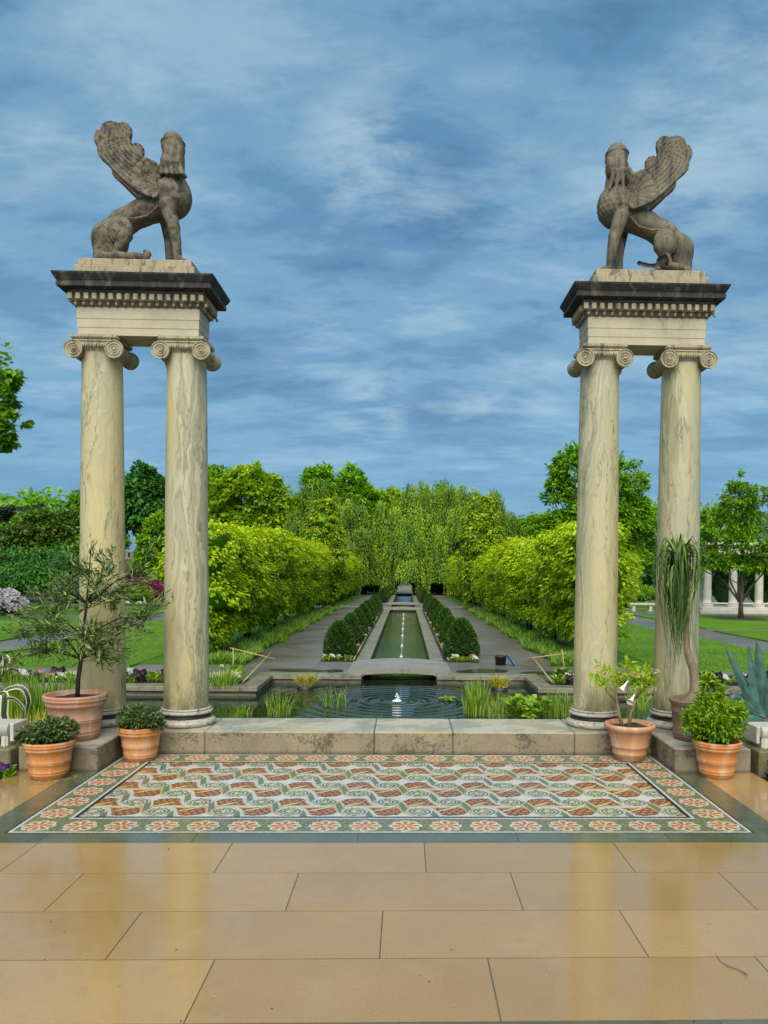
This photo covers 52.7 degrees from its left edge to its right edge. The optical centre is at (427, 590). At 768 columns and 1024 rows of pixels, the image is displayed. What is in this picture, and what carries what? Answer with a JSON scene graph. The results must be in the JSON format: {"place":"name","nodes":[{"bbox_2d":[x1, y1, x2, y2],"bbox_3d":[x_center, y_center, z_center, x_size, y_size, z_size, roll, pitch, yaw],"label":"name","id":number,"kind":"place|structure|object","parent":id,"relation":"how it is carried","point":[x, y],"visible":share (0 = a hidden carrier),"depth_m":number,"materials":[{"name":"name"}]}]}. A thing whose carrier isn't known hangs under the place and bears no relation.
{"place":"outdoors","nodes":[
{"label":"outdoors","id":0,"kind":"place"},
{"bbox_2d":[0,595,738,685],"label":"bed soil","id":1,"kind":"structure","parent":0,"point":[445,659],"depth_m":18.86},
{"bbox_2d":[322,620,357,658],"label":"clipped yew","id":2,"kind":"object","parent":1,"relation":"on","point":[338,639],"visible":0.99,"depth_m":19.19,"materials":[{"name":"green plant"}]},
{"bbox_2d":[341,612,364,643],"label":"clipped yew","id":3,"kind":"object","parent":1,"relation":"on","point":[351,619],"visible":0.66,"depth_m":22.70,"materials":[{"name":"green plant"}]},
{"bbox_2d":[353,607,368,634],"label":"clipped yew","id":4,"kind":"object","parent":1,"relation":"on","point":[359,612],"visible":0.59,"depth_m":25.95,"materials":[{"name":"green plant"}]},
{"bbox_2d":[358,603,373,627],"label":"clipped yew","id":5,"kind":"object","parent":1,"relation":"on","point":[367,613],"visible":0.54,"depth_m":29.22,"materials":[{"name":"green plant"}]},
{"bbox_2d":[434,607,452,635],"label":"clipped yew","id":6,"kind":"object","parent":1,"relation":"on","point":[444,613],"visible":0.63,"depth_m":25.99,"materials":[{"name":"green plant"}]},
{"bbox_2d":[438,615,458,642],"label":"clipped yew","id":7,"kind":"object","parent":1,"relation":"on","point":[447,622],"visible":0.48,"depth_m":22.82,"materials":[{"name":"green plant"}]},
{"bbox_2d":[442,617,480,656],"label":"clipped yew","id":8,"kind":"object","parent":1,"relation":"on","point":[461,639],"visible":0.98,"depth_m":19.26,"materials":[{"name":"green plant"}]},
{"bbox_2d":[1,679,742,698],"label":"pool wall","id":9,"kind":"structure","parent":0,"point":[239,693],"depth_m":15.11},
{"bbox_2d":[0,672,741,693],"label":"pool coping","id":10,"kind":"object","parent":9,"relation":"on","point":[536,682],"visible":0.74,"depth_m":15.20,"materials":[{"name":"stone"}]},
{"bbox_2d":[209,664,252,688],"bbox_3d":[-3.803,1.598,14.496,1.177,0.459,1.007,0,1,-12],"label":"grass clump","id":11,"kind":"object","parent":10,"relation":"on","point":[220,680],"visible":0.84,"depth_m":14.44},
{"bbox_2d":[6,754,752,832],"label":"mosaic floor","id":12,"kind":"structure","parent":0,"point":[236,793],"depth_m":5.46,"materials":[{"name":"tile"}]},
{"bbox_2d":[115,702,167,762],"bbox_3d":[-2.405,1.178,6.473,0.456,0.481,0.414,2,2,41],"label":"potted plant","id":13,"kind":"object","parent":12,"relation":"on","point":[139,727],"visible":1,"depth_m":6.38,"materials":[{"name":"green plant"}]},
{"bbox_2d":[586,654,663,762],"bbox_3d":[1.712,1.000,6.632,0.635,0.907,0.435,0,2,-27],"label":"potted shrub","id":14,"kind":"object","parent":12,"relation":"on","point":[629,736],"visible":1,"depth_m":6.59,"materials":[{"name":"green plant"}]},
{"bbox_2d":[0,771,767,1023],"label":"terrace floor","id":15,"kind":"structure","parent":0,"point":[290,976],"depth_m":3.44,"materials":[{"name":"tile"}]},
{"bbox_2d":[12,714,81,780],"bbox_3d":[-2.913,1.186,5.931,0.477,0.481,0.434,1,1,-2],"label":"potted plant","id":16,"kind":"object","parent":15,"relation":"on","point":[48,745],"visible":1,"depth_m":5.81,"materials":[{"name":"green plant"}]},
{"bbox_2d":[678,668,751,779],"bbox_3d":[2.275,1.044,6.127,0.577,0.855,0.469,1,1,-2],"label":"potted plant","id":17,"kind":"object","parent":15,"relation":"on","point":[711,724],"visible":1,"depth_m":6.04,"materials":[{"name":"green plant"}]},
{"bbox_2d":[0,601,767,670],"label":"lawn","id":18,"kind":"structure","parent":0,"point":[714,625],"depth_m":24.32,"materials":[{"name":"plant"}]},
{"bbox_2d":[0,585,29,612],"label":"rhododendron","id":19,"kind":"object","parent":18,"relation":"on","point":[11,600],"visible":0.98,"depth_m":35.50,"materials":[{"name":"white plant"}]},
{"bbox_2d":[0,338,34,453],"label":"overhanging tree","id":20,"kind":"object","parent":18,"relation":"on","point":[12,382],"visible":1,"depth_m":29.30,"materials":[{"name":"green plant"}]},
{"bbox_2d":[19,541,79,579],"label":"laurel bush","id":21,"kind":"object","parent":18,"relation":"on","point":[58,561],"visible":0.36,"depth_m":50.19,"materials":[{"name":"green plant"}]},
{"bbox_2d":[618,552,643,607],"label":"hornbeam tree","id":22,"kind":"object","parent":18,"relation":"on","point":[637,581],"visible":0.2,"depth_m":47.86,"materials":[{"name":"green plant"}]},
{"bbox_2d":[635,584,655,601],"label":"round bush","id":23,"kind":"object","parent":18,"relation":"on","point":[645,594],"visible":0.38,"depth_m":56.01,"materials":[{"name":"green plant"}]},
{"bbox_2d":[699,542,767,613],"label":"marble temple","id":24,"kind":"structure","parent":18,"relation":"on","point":[709,606],"depth_m":43.64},
{"bbox_2d":[700,468,767,617],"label":"young oak","id":25,"kind":"object","parent":18,"relation":"on","point":[750,501],"visible":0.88,"depth_m":37.05,"materials":[{"name":"green plant"}]},
{"bbox_2d":[702,557,767,604],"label":"clipped screen","id":26,"kind":"object","parent":18,"relation":"on","point":[720,591],"visible":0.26,"depth_m":47.31,"materials":[{"name":"green plant"}]},
{"bbox_2d":[0,587,767,683],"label":"garden path","id":27,"kind":"structure","parent":0,"point":[454,667],"depth_m":22.46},
{"bbox_2d":[0,543,41,569],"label":"laurel bush","id":28,"kind":"object","parent":27,"relation":"on","point":[9,558],"visible":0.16,"depth_m":50.78,"materials":[{"name":"green plant"}]},
{"bbox_2d":[0,503,46,558],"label":"cedar tree","id":29,"kind":"object","parent":27,"relation":"on","point":[6,512],"visible":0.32,"depth_m":57.22,"materials":[{"name":"green plant"}]},
{"bbox_2d":[0,559,61,595],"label":"laurel bush","id":30,"kind":"object","parent":27,"relation":"on","point":[17,578],"visible":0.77,"depth_m":48.71,"materials":[{"name":"green plant"}]},
{"bbox_2d":[0,486,68,542],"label":"broad tree","id":31,"kind":"object","parent":27,"relation":"on","point":[34,499],"visible":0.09,"depth_m":77.31,"materials":[{"name":"green plant"}]},
{"bbox_2d":[0,504,79,597],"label":"hedge","id":32,"kind":"object","parent":27,"relation":"on","point":[57,523],"visible":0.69,"depth_m":55.14,"materials":[{"name":"green plant"}]},
{"bbox_2d":[63,487,131,551],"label":"maple tree","id":33,"kind":"object","parent":27,"relation":"on","point":[74,498],"visible":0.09,"depth_m":62.57,"materials":[{"name":"green plant"}]},
{"bbox_2d":[126,585,155,601],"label":"variegated bush","id":34,"kind":"object","parent":27,"relation":"on","point":[145,594],"visible":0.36,"depth_m":46.26,"materials":[{"name":"green plant"}]},
{"bbox_2d":[124,459,164,538],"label":"maple tree","id":35,"kind":"object","parent":27,"relation":"on","point":[141,487],"visible":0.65,"depth_m":57.62,"materials":[{"name":"green plant"}]},
{"bbox_2d":[125,577,163,597],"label":"azalea","id":36,"kind":"object","parent":27,"relation":"on","point":[157,588],"visible":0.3,"depth_m":50.99,"materials":[{"name":"purple plant"}]},
{"bbox_2d":[128,509,164,599],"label":"maple tree","id":37,"kind":"object","parent":27,"relation":"on","point":[152,529],"visible":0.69,"depth_m":53.77,"materials":[{"name":"green plant"}]},
{"bbox_2d":[208,464,245,515],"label":"broad tree","id":38,"kind":"object","parent":27,"relation":"on","point":[216,472],"visible":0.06,"depth_m":85.93,"materials":[{"name":"green plant"}]},
{"bbox_2d":[208,460,297,529],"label":"broad tree","id":39,"kind":"object","parent":27,"relation":"on","point":[248,483],"visible":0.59,"depth_m":80.99,"materials":[{"name":"green plant"}]},
{"bbox_2d":[289,461,350,510],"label":"upright tree","id":40,"kind":"object","parent":27,"relation":"on","point":[317,472],"visible":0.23,"depth_m":90.05,"materials":[{"name":"green plant"}]},
{"bbox_2d":[282,477,383,594],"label":"weeping beech","id":41,"kind":"object","parent":27,"relation":"on","point":[353,518],"visible":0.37,"depth_m":71.04,"materials":[{"name":"green plant"}]},
{"bbox_2d":[336,460,395,525],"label":"upright tree","id":42,"kind":"object","parent":27,"relation":"on","point":[368,494],"visible":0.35,"depth_m":90.55,"materials":[{"name":"green plant"}]},
{"bbox_2d":[372,595,428,658],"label":"canal wall","id":43,"kind":"structure","parent":27,"relation":"on","point":[415,605],"depth_m":48.11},
{"bbox_2d":[347,658,450,680],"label":"stone bridge","id":44,"kind":"structure","parent":43,"relation":"on","point":[399,665],"depth_m":17.17,"materials":[{"name":"stone"}]},
{"bbox_2d":[356,594,443,660],"bbox_3d":[-1.477,1.055,47.278,2.150,0.096,57.280,1,1,-2],"label":"canal coping","id":45,"kind":"object","parent":43,"relation":"on","point":[371,643],"visible":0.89,"depth_m":25.59,"materials":[{"name":"stone"}]},
{"bbox_2d":[270,669,554,673],"bbox_3d":[-0.302,1.771,17.024,6.390,0.001,0.896,1,1,-2],"label":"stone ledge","id":46,"kind":"object","parent":27,"relation":"on","point":[462,671],"visible":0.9,"depth_m":17.00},
{"bbox_2d":[368,480,459,594],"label":"weeping beech","id":47,"kind":"object","parent":27,"relation":"on","point":[411,541],"visible":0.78,"depth_m":71.43,"materials":[{"name":"green plant"}]},
{"bbox_2d":[431,483,528,595],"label":"weeping beech","id":48,"kind":"object","parent":27,"relation":"on","point":[514,528],"visible":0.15,"depth_m":71.13,"materials":[{"name":"green plant"}]},
{"bbox_2d":[508,509,549,539],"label":"broad tree","id":49,"kind":"object","parent":27,"relation":"on","point":[530,521],"visible":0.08,"depth_m":77.25,"materials":[{"name":"green plant"}]},
{"bbox_2d":[530,440,657,573],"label":"tree","id":50,"kind":"object","parent":27,"relation":"on","point":[632,502],"visible":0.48,"depth_m":64.21,"materials":[{"name":"green plant"}]},
{"bbox_2d":[625,531,656,589],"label":"broad tree","id":51,"kind":"object","parent":27,"relation":"on","point":[649,580],"visible":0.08,"depth_m":71.48,"materials":[{"name":"green plant"}]},
{"bbox_2d":[636,497,724,568],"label":"broad tree","id":52,"kind":"object","parent":27,"relation":"on","point":[655,513],"visible":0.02,"depth_m":77.71,"materials":[{"name":"green plant"}]},
{"bbox_2d":[700,500,763,583],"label":"broad tree","id":53,"kind":"object","parent":27,"relation":"on","point":[708,504],"depth_m":87.66,"materials":[{"name":"green plant"}]},
{"bbox_2d":[0,754,767,1023],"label":"terrace base","id":54,"kind":"object","parent":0,"point":[382,911],"visible":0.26,"depth_m":3.62,"materials":[{"name":"stone"}]},
{"bbox_2d":[19,732,122,770],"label":"stone block","id":55,"kind":"structure","parent":54,"relation":"on","point":[102,750],"depth_m":6.12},
{"bbox_2d":[0,534,172,741],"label":"potted shrub","id":56,"kind":"object","parent":55,"relation":"on","point":[84,708],"visible":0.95,"depth_m":6.34,"materials":[{"name":"green plant"}]},
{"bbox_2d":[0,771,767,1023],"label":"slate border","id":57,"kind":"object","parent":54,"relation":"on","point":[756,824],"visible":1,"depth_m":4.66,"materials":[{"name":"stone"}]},
{"bbox_2d":[652,733,750,772],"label":"stone block","id":58,"kind":"structure","parent":54,"relation":"on","point":[671,752],"depth_m":6.25,"materials":[{"name":"stone"}]},
{"bbox_2d":[653,533,719,741],"bbox_3d":[2.208,0.383,6.597,0.617,1.771,0.450,1,1,-2],"label":"potted palm","id":59,"kind":"object","parent":58,"relation":"on","point":[678,575],"visible":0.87,"depth_m":6.53,"materials":[{"name":"plant"}]},
{"bbox_2d":[0,0,767,575],"label":"sky","id":60,"kind":"structure","parent":0,"point":[393,209],"materials":[{"name":"blue"}]},
{"bbox_2d":[8,673,767,741],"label":"pool water","id":61,"kind":"structure","parent":0,"point":[372,695],"depth_m":13.98,"materials":[{"name":"liquid"}]},
{"bbox_2d":[0,671,75,718],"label":"reed clump","id":62,"kind":"object","parent":61,"relation":"on","point":[36,700],"visible":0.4,"depth_m":11.89,"materials":[{"name":"green plant"}]},
{"bbox_2d":[265,688,299,716],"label":"rush clump","id":63,"kind":"object","parent":61,"relation":"on","point":[270,706],"visible":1,"depth_m":12.52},
{"bbox_2d":[293,671,321,689],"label":"golden sedge","id":64,"kind":"object","parent":61,"relation":"in","point":[305,683],"visible":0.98,"depth_m":15.35,"materials":[{"name":"yellow plant"}]},
{"bbox_2d":[320,685,346,706],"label":"rush clump","id":65,"kind":"object","parent":61,"relation":"on","point":[330,697],"visible":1,"depth_m":13.38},
{"bbox_2d":[459,677,491,716],"bbox_3d":[0.796,1.726,12.745,0.584,0.658,0.617,1,1,-2],"label":"reed clump","id":66,"kind":"object","parent":61,"relation":"on","point":[473,704],"visible":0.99,"depth_m":12.72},
{"bbox_2d":[480,694,509,718],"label":"reed clump","id":67,"kind":"object","parent":61,"relation":"on","point":[499,708],"visible":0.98,"depth_m":12.56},
{"bbox_2d":[484,673,519,690],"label":"golden sedge","id":68,"kind":"object","parent":61,"relation":"in","point":[499,684],"visible":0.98,"depth_m":15.43,"materials":[{"name":"yellow plant"}]},
{"bbox_2d":[499,693,551,718],"bbox_3d":[1.615,1.880,12.657,0.899,0.339,0.678,1,1,-2],"label":"leafy plant","id":69,"kind":"object","parent":61,"relation":"on","point":[528,706],"visible":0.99,"depth_m":12.57,"materials":[{"name":"green plant"}]},
{"bbox_2d":[538,688,572,718],"bbox_3d":[2.242,1.844,12.735,0.919,0.450,0.880,1,2,28],"label":"reed clump","id":70,"kind":"object","parent":61,"relation":"on","point":[561,708],"visible":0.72,"depth_m":12.65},
{"bbox_2d":[624,687,652,710],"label":"reed clump","id":71,"kind":"object","parent":61,"relation":"on","point":[641,702],"visible":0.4,"depth_m":13.39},
{"bbox_2d":[139,593,653,667],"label":"grass verge","id":72,"kind":"object","parent":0,"point":[158,660],"depth_m":25.93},
{"bbox_2d":[145,516,275,650],"bbox_3d":[-5.454,-0.080,20.026,2.618,3.579,5.211,1,1,1],"label":"hornbeam tree","id":73,"kind":"object","parent":72,"relation":"on","point":[236,569],"visible":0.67,"depth_m":19.00,"materials":[{"name":"green plant"}]},
{"bbox_2d":[230,520,291,637],"bbox_3d":[-5.637,-0.257,24.224,2.593,3.726,5.108,0,1,-3],"label":"hornbeam tree","id":74,"kind":"object","parent":72,"relation":"on","point":[275,553],"visible":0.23,"depth_m":24.05,"materials":[{"name":"green plant"}]},
{"bbox_2d":[256,525,307,629],"bbox_3d":[-5.662,-0.415,28.194,2.494,3.854,5.253,0,1,-4],"label":"hornbeam tree","id":75,"kind":"object","parent":72,"relation":"on","point":[291,568],"visible":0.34,"depth_m":27.11,"materials":[{"name":"green plant"}]},
{"bbox_2d":[284,541,320,619],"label":"hornbeam tree","id":76,"kind":"object","parent":72,"relation":"on","point":[301,595],"visible":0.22,"depth_m":32.16,"materials":[{"name":"green plant"}]},
{"bbox_2d":[298,545,329,615],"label":"hornbeam tree","id":77,"kind":"object","parent":72,"relation":"on","point":[318,573],"visible":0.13,"depth_m":35.85,"materials":[{"name":"green plant"}]},
{"bbox_2d":[303,537,335,611],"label":"hornbeam tree","id":78,"kind":"object","parent":72,"relation":"on","point":[323,593],"visible":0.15,"depth_m":39.38,"materials":[{"name":"green plant"}]},
{"bbox_2d":[299,497,350,606],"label":"hornbeam tree","id":79,"kind":"object","parent":72,"relation":"on","point":[324,527],"visible":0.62,"depth_m":43.18,"materials":[{"name":"green plant"}]},
{"bbox_2d":[335,557,354,601],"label":"hornbeam tree","id":80,"kind":"object","parent":72,"relation":"on","point":[344,587],"visible":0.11,"depth_m":54.78,"materials":[{"name":"green plant"}]},
{"bbox_2d":[340,551,358,599],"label":"hornbeam tree","id":81,"kind":"object","parent":72,"relation":"on","point":[354,562],"visible":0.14,"depth_m":58.71,"materials":[{"name":"green plant"}]},
{"bbox_2d":[348,557,364,595],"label":"hornbeam tree","id":82,"kind":"object","parent":72,"relation":"on","point":[357,577],"visible":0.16,"depth_m":66.29,"materials":[{"name":"green plant"}]},
{"bbox_2d":[209,603,573,665],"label":"long grass","id":83,"kind":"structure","parent":72,"relation":"on","point":[522,634],"depth_m":23.38,"materials":[{"name":"plant"}]},
{"bbox_2d":[469,555,486,607],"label":"hornbeam tree","id":84,"kind":"object","parent":72,"relation":"on","point":[480,597],"visible":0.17,"depth_m":39.92,"materials":[{"name":"green plant"}]},
{"bbox_2d":[452,495,507,607],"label":"hornbeam tree","id":85,"kind":"object","parent":72,"relation":"on","point":[480,534],"visible":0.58,"depth_m":43.59,"materials":[{"name":"green plant"}]},
{"bbox_2d":[474,545,505,616],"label":"hornbeam tree","id":86,"kind":"object","parent":72,"relation":"on","point":[490,592],"visible":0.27,"depth_m":35.72,"materials":[{"name":"green plant"}]},
{"bbox_2d":[487,536,535,623],"bbox_3d":[3.731,-0.410,32.287,2.618,3.816,5.211,1,1,-1],"label":"hornbeam tree","id":87,"kind":"object","parent":72,"relation":"on","point":[499,552],"visible":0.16,"depth_m":31.99,"materials":[{"name":"green plant"}]},
{"bbox_2d":[495,536,537,630],"bbox_3d":[3.746,-0.186,28.499,2.593,3.548,5.108,1,1,1],"label":"hornbeam tree","id":88,"kind":"object","parent":72,"relation":"on","point":[513,586],"visible":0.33,"depth_m":26.96,"materials":[{"name":"green plant"}]},
{"bbox_2d":[511,535,567,640],"bbox_3d":[3.967,-0.063,24.296,2.618,3.512,5.211,0,1,-3],"label":"hornbeam tree","id":89,"kind":"object","parent":72,"relation":"on","point":[532,581],"visible":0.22,"depth_m":24.23,"materials":[{"name":"green plant"}]},
{"bbox_2d":[527,518,645,642],"bbox_3d":[4.106,-0.064,20.184,2.494,3.726,5.253,0,1,-4],"label":"hornbeam tree","id":90,"kind":"object","parent":72,"relation":"on","point":[556,551],"visible":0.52,"depth_m":19.57,"materials":[{"name":"green plant"}]},
{"bbox_2d":[237,593,559,669],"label":"canal walk","id":91,"kind":"structure","parent":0,"point":[303,649],"depth_m":22.21,"materials":[{"name":"concrete"}]},
{"bbox_2d":[372,595,428,659],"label":"canal water","id":92,"kind":"structure","parent":0,"point":[392,640],"depth_m":27.62,"materials":[{"name":"liquid"}]},
{"label":"soil","id":93,"kind":"structure","parent":0,"visible":0},
{"bbox_2d":[0,761,16,778],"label":"purple pansy","id":94,"kind":"object","parent":93,"relation":"on","point":[4,768],"visible":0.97,"depth_m":5.90,"materials":[{"name":"green plant"}]},
{"bbox_2d":[0,739,19,775],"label":"stone block","id":95,"kind":"structure","parent":93,"relation":"on","point":[9,754],"depth_m":6.12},
{"bbox_2d":[0,718,27,746],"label":"marble bench","id":96,"kind":"object","parent":95,"relation":"on","point":[8,727],"visible":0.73,"depth_m":6.17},
{"bbox_2d":[0,655,30,738],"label":"potted agave","id":97,"kind":"object","parent":93,"relation":"on","point":[5,697],"visible":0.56,"depth_m":6.54,"materials":[{"name":"plant"}]},
{"bbox_2d":[726,640,767,741],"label":"potted agave","id":98,"kind":"object","parent":93,"relation":"on","point":[754,690],"visible":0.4,"depth_m":6.74,"materials":[{"name":"plant"}]},
{"bbox_2d":[743,742,767,776],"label":"stone block","id":99,"kind":"structure","parent":93,"relation":"on","point":[759,762],"depth_m":6.28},
{"bbox_2d":[744,722,767,748],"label":"marble bench","id":100,"kind":"object","parent":99,"relation":"on","point":[757,734],"visible":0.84,"depth_m":6.35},
{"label":"pool edge","id":101,"kind":"structure","parent":0,"visible":0},
{"bbox_2d":[100,718,672,754],"bbox_3d":[-0.331,1.828,7.100,5.850,1.190,0.638,1,1,-2],"label":"stone step","id":102,"kind":"object","parent":101,"relation":"on","point":[380,736],"visible":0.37,"depth_m":6.79,"materials":[{"name":"stone"}]},
{"bbox_2d":[63,334,138,727],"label":"marble column","id":103,"kind":"structure","parent":102,"relation":"on","point":[104,359],"depth_m":6.84,"materials":[{"name":"stone"}]},
{"bbox_2d":[151,335,220,728],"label":"marble column","id":104,"kind":"structure","parent":102,"relation":"on","point":[189,361],"depth_m":6.86,"materials":[{"name":"stone"}]},
{"bbox_2d":[50,270,229,346],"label":"entablature","id":105,"kind":"structure","parent":104,"relation":"on","point":[147,309],"depth_m":6.77,"materials":[{"name":"stone"}]},
{"bbox_2d":[74,121,199,291],"bbox_3d":[-2.537,-3.429,6.939,1.030,1.372,0.550,1,1,-2],"label":"winged statue","id":106,"kind":"object","parent":105,"relation":"on","point":[161,193],"visible":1,"depth_m":6.77,"materials":[{"name":"stone"}]},
{"bbox_2d":[566,343,633,729],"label":"marble column","id":107,"kind":"structure","parent":102,"relation":"on","point":[597,368],"depth_m":6.97,"materials":[{"name":"stone"}]},
{"bbox_2d":[646,344,717,729],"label":"marble column","id":108,"kind":"structure","parent":102,"relation":"on","point":[679,369],"depth_m":6.99,"materials":[{"name":"stone"}]},
{"bbox_2d":[560,281,730,355],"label":"entablature","id":109,"kind":"structure","parent":108,"relation":"on","point":[655,318],"depth_m":6.90,"materials":[{"name":"stone"}]},
{"bbox_2d":[585,135,708,301],"bbox_3d":[1.973,-3.390,7.068,1.030,1.373,0.550,1,1,-2],"label":"winged statue","id":110,"kind":"object","parent":109,"relation":"on","point":[629,200],"visible":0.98,"depth_m":6.89,"materials":[{"name":"stone"}]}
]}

